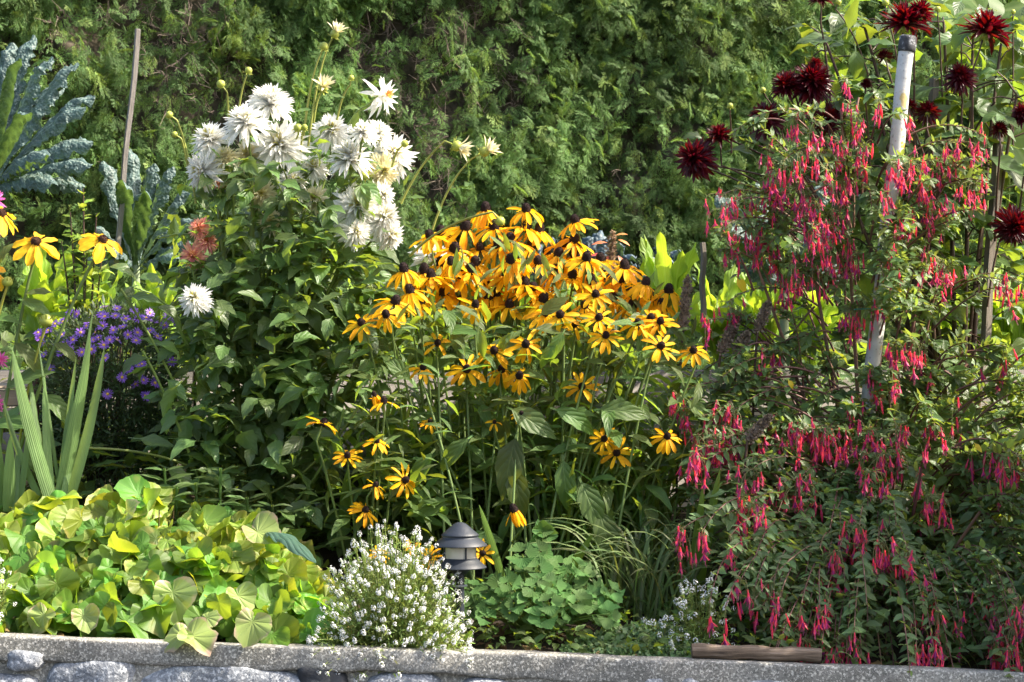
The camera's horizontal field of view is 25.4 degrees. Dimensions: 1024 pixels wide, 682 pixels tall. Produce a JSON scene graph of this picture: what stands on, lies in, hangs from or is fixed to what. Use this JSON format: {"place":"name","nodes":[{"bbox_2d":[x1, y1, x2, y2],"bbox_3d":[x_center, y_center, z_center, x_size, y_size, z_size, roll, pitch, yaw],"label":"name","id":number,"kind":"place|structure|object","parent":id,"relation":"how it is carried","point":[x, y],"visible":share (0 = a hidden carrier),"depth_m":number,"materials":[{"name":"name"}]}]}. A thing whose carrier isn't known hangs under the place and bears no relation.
{"place":"outdoors","nodes":[
{"label":"outdoors","id":0,"kind":"place"},
{"bbox_2d":[0,436,28,511],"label":"sword leaf plant","id":1,"kind":"object","parent":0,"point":[12,483],"visible":0.94,"depth_m":6.74,"materials":[{"name":"green plant"}]},
{"bbox_2d":[3,306,104,499],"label":"sword leaf plant","id":2,"kind":"object","parent":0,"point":[68,473],"visible":0.96,"depth_m":6.73,"materials":[{"name":"green plant"}]},
{"bbox_2d":[155,181,224,340],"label":"dahlia plant","id":3,"kind":"object","parent":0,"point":[203,248],"visible":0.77,"depth_m":6.91,"materials":[{"name":"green plant"}]},
{"bbox_2d":[0,486,1023,670],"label":"garden soil","id":4,"kind":"structure","parent":0,"point":[331,556],"depth_m":6.57,"materials":[{"name":"brown soil"}]},
{"bbox_2d":[0,191,8,411],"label":"pink flower plant","id":5,"kind":"object","parent":4,"relation":"on","point":[3,358],"visible":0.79,"depth_m":7.00,"materials":[{"name":"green plant"}]},
{"bbox_2d":[33,379,39,479],"bbox_3d":[-1.508,0.301,7.200,0.028,0.433,0.022,0,0,0],"label":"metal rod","id":6,"kind":"object","parent":4,"relation":"on","point":[34,390],"visible":0.1,"depth_m":7.19,"materials":[{"name":"metal"}]},
{"bbox_2d":[0,206,122,482],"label":"coneflower plant","id":7,"kind":"object","parent":4,"relation":"on","point":[57,403],"visible":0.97,"depth_m":6.81,"materials":[{"name":"yellow plant"}]},
{"bbox_2d":[25,294,191,505],"bbox_3d":[-1.283,0.234,7.269,0.546,0.773,0.509,0,0,0],"label":"aster bush","id":8,"kind":"object","parent":4,"relation":"on","point":[75,335],"visible":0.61,"depth_m":7.14,"materials":[{"name":"purple plant"}]},
{"bbox_2d":[113,29,140,262],"bbox_3d":[-1.388,-0.700,8.200,0.024,0.838,0.159,0,0,-45],"label":"wooden stake","id":9,"kind":"object","parent":4,"relation":"in","point":[128,126],"visible":0.95,"depth_m":8.19,"materials":[{"name":"grey wood"}]},
{"bbox_2d":[0,474,347,656],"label":"heart leaf plant","id":10,"kind":"object","parent":4,"relation":"on","point":[206,577],"visible":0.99,"depth_m":6.30,"materials":[{"name":"green plant"}]},
{"bbox_2d":[141,466,293,532],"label":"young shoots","id":11,"kind":"object","parent":10,"relation":"on","point":[177,506],"visible":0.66,"depth_m":6.69,"materials":[{"name":"green plant"}]},
{"bbox_2d":[265,532,315,562],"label":"puckered leaf","id":12,"kind":"object","parent":10,"relation":"on","point":[292,544],"visible":0.96,"depth_m":6.28,"materials":[{"name":"green plant"}]},
{"bbox_2d":[76,19,504,529],"bbox_3d":[-0.682,-0.156,7.016,1.295,1.640,0.754,0,0,-8],"label":"dahlia plant","id":13,"kind":"object","parent":4,"relation":"on","point":[283,390],"visible":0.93,"depth_m":6.89,"materials":[{"name":"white plant"}]},
{"bbox_2d":[320,428,381,508],"bbox_3d":[-0.520,0.423,7.450,0.318,0.313,0.218,0,0,0],"label":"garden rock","id":14,"kind":"object","parent":4,"relation":"on","point":[355,483],"visible":0.05,"depth_m":7.36,"materials":[{"name":"grey stone"}]},
{"bbox_2d":[297,391,453,577],"bbox_3d":[-0.402,0.424,6.703,0.473,0.561,0.609,0,0,0],"label":"coneflower plant","id":15,"kind":"object","parent":4,"relation":"on","point":[362,507],"visible":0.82,"depth_m":6.65,"materials":[{"name":"green plant"}]},
{"bbox_2d":[306,519,477,681],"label":"alyssum plant","id":16,"kind":"object","parent":4,"relation":"on","point":[398,617],"visible":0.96,"depth_m":6.06,"materials":[{"name":"white plant"}]},
{"bbox_2d":[332,373,556,544],"bbox_3d":[-0.269,0.343,7.231,0.881,0.613,0.495,0,0,0],"label":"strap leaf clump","id":17,"kind":"object","parent":4,"relation":"on","point":[393,410],"visible":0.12,"depth_m":7.21,"materials":[{"name":"green plant"}]},
{"bbox_2d":[451,577,455,644],"bbox_3d":[-0.159,0.754,6.200,0.012,0.220,0.013,0,0,0],"label":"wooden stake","id":18,"kind":"object","parent":4,"relation":"on","point":[454,580],"visible":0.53,"depth_m":6.20,"materials":[{"name":"brown wood"}]},
{"bbox_2d":[433,522,486,647],"bbox_3d":[-0.141,0.682,6.190,0.149,0.380,0.149,0,0,0],"label":"path light","id":19,"kind":"object","parent":4,"relation":"on","point":[459,542],"visible":0.9,"depth_m":6.15,"materials":[{"name":"grey metal"}]},
{"bbox_2d":[0,319,1023,663],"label":"undergrowth","id":20,"kind":"object","parent":4,"relation":"on","point":[314,533],"visible":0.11,"depth_m":6.98,"materials":[{"name":"green plant"}]},
{"bbox_2d":[1,432,32,479],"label":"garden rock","id":21,"kind":"object","parent":20,"relation":"on","point":[6,436],"visible":0.09,"depth_m":7.03,"materials":[{"name":"grey stone"}]},
{"bbox_2d":[0,383,41,432],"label":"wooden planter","id":22,"kind":"object","parent":20,"relation":"on","point":[12,400],"visible":0.04,"depth_m":7.33,"materials":[{"name":"brown wood"}]},
{"bbox_2d":[767,465,859,486],"bbox_3d":[0.948,0.442,7.294,0.448,0.089,0.352,0,0,0],"label":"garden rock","id":23,"kind":"object","parent":20,"relation":"on","point":[779,469],"visible":0.02,"depth_m":7.20,"materials":[{"name":"grey stone"}]},
{"bbox_2d":[856,34,916,468],"bbox_3d":[1.146,-0.252,7.000,0.197,1.380,0.056,0,0,0],"label":"white pole","id":24,"kind":"object","parent":20,"relation":"on","point":[906,47],"visible":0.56,"depth_m":6.98,"materials":[{"name":"paint"}]},
{"bbox_2d":[977,123,1003,378],"bbox_3d":[1.539,-0.292,7.320,0.085,0.838,0.033,0,0,0],"label":"wooden stake","id":25,"kind":"object","parent":20,"relation":"on","point":[987,312],"visible":0.66,"depth_m":7.31,"materials":[{"name":"brown wood"}]},
{"bbox_2d":[0,370,1023,517],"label":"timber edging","id":26,"kind":"object","parent":4,"relation":"on","point":[5,374],"visible":0.04,"depth_m":7.86,"materials":[{"name":"brown wood"}]},
{"bbox_2d":[323,399,719,606],"bbox_3d":[0.014,0.488,6.730,1.173,0.630,0.359,0,0,0],"label":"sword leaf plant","id":27,"kind":"object","parent":4,"relation":"on","point":[700,576],"visible":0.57,"depth_m":6.58,"materials":[{"name":"green plant"}]},
{"bbox_2d":[337,201,711,594],"bbox_3d":[0.010,0.175,6.933,1.201,1.234,0.959,0,0,0],"label":"coneflower plant","id":28,"kind":"object","parent":4,"relation":"on","point":[509,475],"visible":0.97,"depth_m":6.81,"materials":[{"name":"green plant"}]},
{"bbox_2d":[443,520,624,638],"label":"columbine plant","id":29,"kind":"object","parent":4,"relation":"on","point":[529,585],"visible":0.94,"depth_m":6.27,"materials":[{"name":"green plant"}]},
{"bbox_2d":[472,407,694,596],"bbox_3d":[0.257,0.483,6.933,0.786,0.563,0.681,0,0,-13],"label":"strap leaf clump","id":30,"kind":"object","parent":4,"relation":"on","point":[617,499],"visible":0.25,"depth_m":6.83,"materials":[{"name":"green plant"}]},
{"bbox_2d":[559,620,709,656],"bbox_3d":[0.336,0.826,6.218,0.422,0.109,0.285,0,0,0],"label":"stonecrop mat","id":31,"kind":"object","parent":4,"relation":"on","point":[610,648],"visible":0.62,"depth_m":6.21,"materials":[{"name":"green plant"}]},
{"bbox_2d":[523,491,771,625],"bbox_3d":[0.406,0.632,6.724,0.862,0.377,0.730,0,0,0],"label":"grass clump","id":32,"kind":"object","parent":4,"relation":"on","point":[637,571],"visible":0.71,"depth_m":6.60,"materials":[{"name":"green plant"}]},
{"bbox_2d":[640,614,676,647],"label":"alyssum plant","id":33,"kind":"object","parent":4,"relation":"on","point":[658,627],"visible":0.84,"depth_m":6.22,"materials":[{"name":"white plant"}]},
{"bbox_2d":[675,274,692,555],"bbox_3d":[0.531,0.243,7.015,0.055,0.901,0.076,0,0,0],"label":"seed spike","id":34,"kind":"object","parent":4,"relation":"on","point":[684,314],"visible":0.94,"depth_m":7.00,"materials":[{"name":"plant"}]},
{"bbox_2d":[665,572,735,652],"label":"alyssum plant","id":35,"kind":"object","parent":4,"relation":"on","point":[691,624],"visible":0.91,"depth_m":6.21,"materials":[{"name":"white plant"}]},
{"bbox_2d":[712,315,741,571],"bbox_3d":[0.651,0.314,6.956,0.103,0.792,0.060,0,0,25],"label":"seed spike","id":36,"kind":"object","parent":4,"relation":"on","point":[728,336],"visible":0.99,"depth_m":6.94,"materials":[{"name":"plant"}]},
{"bbox_2d":[729,329,750,571],"bbox_3d":[0.689,0.338,6.960,0.086,0.749,0.051,0,0,36],"label":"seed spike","id":37,"kind":"object","parent":4,"relation":"on","point":[744,337],"visible":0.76,"depth_m":6.94,"materials":[{"name":"plant"}]},
{"bbox_2d":[739,413,773,605],"bbox_3d":[0.703,0.503,6.604,0.111,0.590,0.063,0,0,24],"label":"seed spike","id":38,"kind":"object","parent":4,"relation":"on","point":[758,429],"visible":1,"depth_m":6.59,"materials":[{"name":"plant"}]},
{"bbox_2d":[750,299,771,526],"bbox_3d":[0.763,0.293,6.965,0.066,0.842,0.076,0,0,0],"label":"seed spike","id":39,"kind":"object","parent":4,"relation":"on","point":[765,309],"visible":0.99,"depth_m":6.94,"materials":[{"name":"plant"}]},
{"bbox_2d":[651,306,1023,676],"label":"fuchsia shrub","id":40,"kind":"object","parent":4,"relation":"on","point":[819,569],"visible":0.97,"depth_m":6.58,"materials":[{"name":"green plant"}]},
{"bbox_2d":[788,380,793,388],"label":"yellow leaf","id":41,"kind":"object","parent":40,"relation":"on","point":[790,383],"visible":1,"depth_m":6.80,"materials":[{"name":"yellow plant"}]},
{"bbox_2d":[974,443,981,451],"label":"yellow leaf","id":42,"kind":"object","parent":40,"relation":"attached to","point":[977,447],"visible":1,"depth_m":6.54,"materials":[{"name":"yellow plant"}]},
{"bbox_2d":[675,0,1023,510],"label":"dahlia plant","id":43,"kind":"object","parent":4,"relation":"on","point":[812,81],"visible":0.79,"depth_m":7.30,"materials":[{"name":"red plant"}]},
{"bbox_2d":[736,276,745,293],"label":"yellow leaf","id":44,"kind":"object","parent":43,"relation":"on","point":[741,283],"visible":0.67,"depth_m":7.40,"materials":[{"name":"yellow plant"}]},
{"bbox_2d":[913,78,938,277],"bbox_3d":[1.343,-0.529,7.400,0.091,0.650,0.031,0,0,0],"label":"wooden stake","id":45,"kind":"object","parent":43,"relation":"attached to","point":[934,92],"visible":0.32,"depth_m":7.39,"materials":[{"name":"brown wood"}]},
{"bbox_2d":[700,74,1023,548],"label":"fuchsia shrub","id":46,"kind":"object","parent":4,"relation":"on","point":[773,196],"visible":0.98,"depth_m":6.93,"materials":[{"name":"green plant"}]},
{"bbox_2d":[850,308,912,309],"bbox_3d":[1.141,-0.097,6.931,0.233,0.008,0.022,0,0,-5],"label":"garden twine","id":47,"kind":"object","parent":46,"relation":"attached to","point":[870,308],"visible":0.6,"depth_m":6.92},
{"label":"terrace soil","id":48,"kind":"structure","parent":0,"visible":0},
{"bbox_2d":[17,245,73,359],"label":"chard plant","id":49,"kind":"object","parent":48,"relation":"on","point":[53,301],"visible":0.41,"depth_m":8.02,"materials":[{"name":"green plant"}]},
{"bbox_2d":[0,35,96,196],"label":"kale plant","id":50,"kind":"object","parent":48,"relation":"on","point":[20,121],"visible":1,"depth_m":8.11,"materials":[{"name":"green plant"}]},
{"bbox_2d":[50,188,114,363],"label":"bolting plant","id":51,"kind":"object","parent":48,"relation":"on","point":[88,288],"visible":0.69,"depth_m":7.92,"materials":[{"name":"green plant"}]},
{"bbox_2d":[67,263,122,364],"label":"chard plant","id":52,"kind":"object","parent":48,"relation":"on","point":[111,291],"visible":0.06,"depth_m":8.16,"materials":[{"name":"green plant"}]},
{"bbox_2d":[85,149,193,354],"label":"kale plant","id":53,"kind":"object","parent":48,"relation":"on","point":[142,210],"visible":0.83,"depth_m":8.30,"materials":[{"name":"green plant"}]},
{"bbox_2d":[125,256,181,369],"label":"chard plant","id":54,"kind":"object","parent":48,"relation":"on","point":[150,286],"visible":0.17,"depth_m":8.07,"materials":[{"name":"green plant"}]},
{"bbox_2d":[347,278,395,354],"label":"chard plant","id":55,"kind":"object","parent":48,"relation":"on","point":[361,301],"visible":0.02,"depth_m":8.18,"materials":[{"name":"green plant"}]},
{"bbox_2d":[407,289,466,360],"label":"flower","id":56,"kind":"object","parent":48,"relation":"on","point":[441,321],"visible":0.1,"depth_m":8.06,"materials":[{"name":"green plant"}]},
{"bbox_2d":[476,275,530,364],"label":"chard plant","id":57,"kind":"object","parent":48,"relation":"on","point":[522,302],"visible":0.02,"depth_m":8.12,"materials":[{"name":"green plant"}]},
{"bbox_2d":[0,0,1023,371],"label":"cedar hedge","id":58,"kind":"object","parent":48,"relation":"on","point":[596,110],"visible":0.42,"depth_m":10.81,"materials":[{"name":"green plant"}]},
{"bbox_2d":[531,237,569,342],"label":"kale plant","id":59,"kind":"object","parent":48,"relation":"on","point":[541,249],"visible":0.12,"depth_m":8.97,"materials":[{"name":"green plant"}]},
{"bbox_2d":[554,284,598,358],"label":"flower","id":60,"kind":"object","parent":48,"relation":"on","point":[572,306],"visible":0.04,"depth_m":8.10,"materials":[{"name":"green plant"}]},
{"bbox_2d":[579,230,639,356],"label":"flower","id":61,"kind":"object","parent":48,"relation":"on","point":[588,241],"visible":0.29,"depth_m":8.98,"materials":[{"name":"blue plant"}]},
{"bbox_2d":[592,230,634,330],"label":"flower","id":62,"kind":"object","parent":48,"relation":"on","point":[611,252],"visible":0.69,"depth_m":8.29,"materials":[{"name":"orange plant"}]},
{"bbox_2d":[637,247,697,369],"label":"kale plant","id":63,"kind":"object","parent":48,"relation":"on","point":[674,255],"visible":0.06,"depth_m":8.91,"materials":[{"name":"green plant"}]},
{"bbox_2d":[639,232,700,367],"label":"chard plant","id":64,"kind":"object","parent":48,"relation":"on","point":[675,274],"visible":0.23,"depth_m":8.10,"materials":[{"name":"green plant"}]},
{"bbox_2d":[699,242,706,321],"bbox_3d":[0.671,-0.207,8.000,0.021,0.280,0.018,0,0,-28],"label":"wooden stake","id":65,"kind":"object","parent":48,"relation":"on","point":[702,275],"visible":0.95,"depth_m":7.99,"materials":[{"name":"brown wood"}]},
{"bbox_2d":[690,262,751,368],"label":"chard plant","id":66,"kind":"object","parent":48,"relation":"on","point":[730,288],"visible":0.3,"depth_m":8.23,"materials":[{"name":"green plant"}]},
{"bbox_2d":[726,272,797,367],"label":"chard plant","id":67,"kind":"object","parent":48,"relation":"on","point":[757,299],"visible":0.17,"depth_m":8.14,"materials":[{"name":"green plant"}]},
{"bbox_2d":[714,181,845,369],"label":"shrub","id":68,"kind":"object","parent":48,"relation":"on","point":[784,323],"visible":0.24,"depth_m":8.05,"materials":[{"name":"green plant"}]},
{"bbox_2d":[789,290,848,365],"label":"chard plant","id":69,"kind":"object","parent":48,"relation":"on","point":[829,309],"visible":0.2,"depth_m":8.26,"materials":[{"name":"green plant"}]},
{"bbox_2d":[910,277,969,344],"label":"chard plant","id":70,"kind":"object","parent":48,"relation":"on","point":[944,324],"visible":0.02,"depth_m":8.27,"materials":[{"name":"green plant"}]},
{"bbox_2d":[908,0,1023,331],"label":"squash plant","id":71,"kind":"object","parent":48,"relation":"on","point":[998,7],"visible":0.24,"depth_m":7.69,"materials":[{"name":"green plant"}]},
{"bbox_2d":[974,255,1023,369],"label":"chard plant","id":72,"kind":"object","parent":48,"relation":"on","point":[1016,330],"visible":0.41,"depth_m":8.25,"materials":[{"name":"green plant"}]},
{"label":"street","id":73,"kind":"structure","parent":0,"visible":0},
{"bbox_2d":[0,633,1023,681],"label":"retaining wall","id":74,"kind":"structure","parent":73,"relation":"on","point":[26,657],"depth_m":5.98,"materials":[{"name":"concrete"}]},
{"bbox_2d":[0,558,16,620],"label":"alyssum plant","id":75,"kind":"object","parent":74,"relation":"on","point":[4,590],"visible":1,"depth_m":6.05,"materials":[{"name":"white plant"}]},
{"bbox_2d":[691,643,821,663],"bbox_3d":[0.648,0.828,6.035,0.346,0.055,0.041,0,0,0],"label":"wooden log","id":76,"kind":"object","parent":74,"relation":"on","point":[757,652],"visible":1,"depth_m":6.02,"materials":[{"name":"brown wood"}]}
]}

